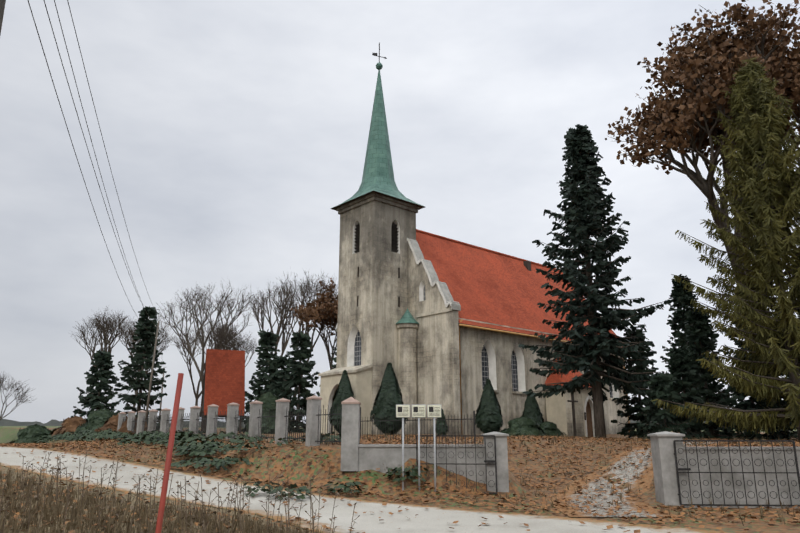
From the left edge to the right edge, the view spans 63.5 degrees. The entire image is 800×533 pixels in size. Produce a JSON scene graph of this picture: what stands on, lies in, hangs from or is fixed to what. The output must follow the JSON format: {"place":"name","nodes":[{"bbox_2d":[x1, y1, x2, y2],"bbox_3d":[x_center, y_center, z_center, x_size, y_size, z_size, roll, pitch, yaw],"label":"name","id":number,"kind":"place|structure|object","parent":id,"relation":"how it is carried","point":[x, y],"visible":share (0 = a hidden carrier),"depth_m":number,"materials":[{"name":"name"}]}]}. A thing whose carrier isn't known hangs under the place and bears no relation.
{"place":"outdoors","nodes":[
{"label":"outdoors","id":0,"kind":"place"},
{"bbox_2d":[0,447,728,532],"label":"road","id":1,"kind":"structure","parent":0,"point":[431,519],"depth_m":13.91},
{"bbox_2d":[0,433,797,532],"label":"dry grass","id":2,"kind":"structure","parent":0,"point":[74,514],"depth_m":12.27,"materials":[{"name":"brown plant"}]},
{"bbox_2d":[0,426,799,532],"bbox_3d":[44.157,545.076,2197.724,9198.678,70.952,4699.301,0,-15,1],"label":"ground","id":3,"kind":"structure","parent":0,"point":[298,473],"depth_m":17.38,"materials":[{"name":"brown soil"}]},
{"bbox_2d":[0,0,5,34],"bbox_3d":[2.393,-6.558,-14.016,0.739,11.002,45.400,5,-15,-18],"label":"concrete pole","id":4,"kind":"object","parent":3,"relation":"on","point":[2,5],"depth_m":7.13,"materials":[{"name":"grey concrete"}]},
{"bbox_2d":[145,321,164,422],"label":"wood poles","id":5,"kind":"object","parent":3,"relation":"on","point":[149,391],"visible":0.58,"depth_m":53.01,"materials":[{"name":"wood"}]},
{"bbox_2d":[155,373,183,532],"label":"red pole","id":6,"kind":"object","parent":3,"relation":"on","point":[169,455],"visible":1,"depth_m":4.69,"materials":[{"name":"metal"}]},
{"bbox_2d":[0,448,359,532],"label":"dead weeds","id":7,"kind":"object","parent":3,"relation":"on","point":[154,488],"visible":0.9,"depth_m":10.28,"materials":[{"name":"brown plant"}]},
{"bbox_2d":[49,278,337,435],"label":"beech leaves","id":8,"kind":"object","parent":3,"relation":"on","point":[70,424],"visible":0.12,"depth_m":59.73,"materials":[{"name":"brown plant"}]},
{"bbox_2d":[200,360,241,432],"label":"shelter timber","id":9,"kind":"object","parent":3,"relation":"on","point":[202,407],"visible":0.08,"depth_m":47.57,"materials":[{"name":"wood"}]},
{"bbox_2d":[201,349,244,415],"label":"shelter roof","id":10,"kind":"structure","parent":9,"relation":"on","point":[225,379],"depth_m":46.92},
{"bbox_2d":[32,427,428,499],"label":"ivy bank","id":11,"kind":"structure","parent":3,"relation":"on","point":[193,446],"depth_m":20.60,"materials":[{"name":"green plant"}]},
{"bbox_2d":[7,392,565,444],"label":"bushes","id":12,"kind":"object","parent":3,"relation":"on","point":[520,426],"visible":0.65,"depth_m":42.14,"materials":[{"name":"green plant"}]},
{"bbox_2d":[0,419,733,429],"bbox_3d":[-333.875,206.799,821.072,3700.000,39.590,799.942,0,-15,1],"label":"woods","id":13,"kind":"object","parent":3,"relation":"on","point":[7,422],"visible":0.15,"depth_m":664.34,"materials":[{"name":"green plant"}]},
{"bbox_2d":[0,435,799,532],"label":"fallen leaves","id":14,"kind":"object","parent":3,"relation":"on","point":[94,443],"visible":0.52,"depth_m":17.20,"materials":[{"name":"brown plant"}]},
{"bbox_2d":[0,4,799,440],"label":"tree","id":15,"kind":"object","parent":3,"relation":"on","point":[706,186],"depth_m":37.28,"materials":[{"name":"plant"}]},
{"bbox_2d":[396,405,441,491],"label":"sign posts","id":16,"kind":"object","parent":3,"relation":"on","point":[419,448],"visible":0.58,"depth_m":16.53,"materials":[{"name":"silver metal"}]},
{"bbox_2d":[396,405,440,416],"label":"sign boards","id":17,"kind":"object","parent":16,"relation":"attached to","point":[418,412],"visible":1,"depth_m":16.74,"materials":[{"name":"white metal"}]},
{"bbox_2d":[71,274,799,440],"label":"conifer trees","id":18,"kind":"object","parent":3,"relation":"on","point":[684,357],"visible":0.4,"depth_m":44.54,"materials":[{"name":"green plant"}]},
{"bbox_2d":[328,363,544,434],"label":"clipped conical shrubs","id":19,"kind":"object","parent":3,"relation":"on","point":[388,399],"visible":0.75,"depth_m":38.78,"materials":[{"name":"green plant"}]},
{"bbox_2d":[117,399,799,507],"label":"fence pillars","id":20,"kind":"structure","parent":3,"relation":"on","point":[356,456],"depth_m":16.79,"materials":[{"name":"grey concrete"}]},
{"bbox_2d":[118,395,360,413],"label":"post caps","id":21,"kind":"object","parent":20,"relation":"on","point":[351,400],"visible":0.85,"depth_m":22.89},
{"bbox_2d":[123,404,799,506],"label":"metal fence","id":22,"kind":"object","parent":3,"relation":"on","point":[201,419],"visible":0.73,"depth_m":16.87,"materials":[{"name":"black metal"}]},
{"bbox_2d":[518,124,672,402],"bbox_3d":[10.938,-0.654,37.567,8.223,16.750,7.196,0,-15,1],"label":"spruce tree","id":23,"kind":"object","parent":3,"relation":"on","point":[575,138],"visible":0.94,"depth_m":36.54,"materials":[{"name":"green plant"}]},
{"bbox_2d":[605,0,799,174],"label":"oak leaves","id":24,"kind":"object","parent":3,"relation":"on","point":[697,64],"visible":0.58,"depth_m":33.15,"materials":[{"name":"brown plant"}]},
{"bbox_2d":[652,57,799,434],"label":"conifer tree","id":25,"kind":"object","parent":3,"relation":"on","point":[758,100],"visible":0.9,"depth_m":27.66,"materials":[{"name":"green plant"}]},
{"bbox_2d":[0,0,799,426],"label":"sky","id":26,"kind":"structure","parent":0,"point":[232,131],"materials":[{"name":"grey"}]},
{"bbox_2d":[328,190,618,436],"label":"trim","id":27,"kind":"structure","parent":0,"point":[490,354],"depth_m":45.10,"materials":[{"name":"white paint"}]},
{"bbox_2d":[335,62,424,323],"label":"spire","id":28,"kind":"structure","parent":27,"relation":"attached to","point":[378,174],"depth_m":48.40,"materials":[{"name":"green metal"}]},
{"bbox_2d":[372,42,386,61],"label":"weather vane","id":29,"kind":"object","parent":28,"relation":"on","point":[375,54],"visible":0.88,"depth_m":51.46,"materials":[{"name":"black metal"}]},
{"bbox_2d":[320,368,592,435],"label":"church annex","id":30,"kind":"object","parent":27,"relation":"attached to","point":[361,383],"visible":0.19,"depth_m":43.39,"materials":[{"name":"beige paint"}]},
{"bbox_2d":[318,193,629,436],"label":"church walls","id":31,"kind":"structure","parent":0,"point":[422,356],"depth_m":44.51,"materials":[{"name":"beige paint"}]},
{"bbox_2d":[354,223,398,252],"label":"louvered windows","id":32,"kind":"structure","parent":31,"relation":"in","point":[394,238],"depth_m":46.43,"materials":[{"name":"black wood"}]},
{"bbox_2d":[336,238,460,331],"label":"gable coping","id":33,"kind":"object","parent":31,"relation":"on","point":[455,305],"visible":0.42,"depth_m":44.66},
{"bbox_2d":[416,229,617,386],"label":"roof","id":34,"kind":"structure","parent":31,"relation":"on","point":[489,286],"depth_m":50.36,"materials":[{"name":"red tile"}]},
{"bbox_2d":[459,319,629,422],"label":"church pipes","id":35,"kind":"object","parent":31,"relation":"attached to","point":[471,326],"visible":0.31,"depth_m":43.28,"materials":[{"name":"grey metal"}]},
{"bbox_2d":[586,402,592,436],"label":"church doors","id":36,"kind":"structure","parent":31,"relation":"in","point":[589,422],"depth_m":46.97,"materials":[{"name":"brown wood"}]},
{"bbox_2d":[551,437,721,516],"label":"cobble path","id":37,"kind":"structure","parent":0,"point":[626,473],"depth_m":17.40,"materials":[{"name":"grey stone"}]},
{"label":"insulators","id":38,"kind":"object","parent":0,"visible":0},
{"bbox_2d":[28,0,162,361],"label":"wires","id":39,"kind":"object","parent":38,"relation":"attached to","point":[85,140],"visible":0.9,"depth_m":15.69,"materials":[{"name":"black metal"}]}
]}

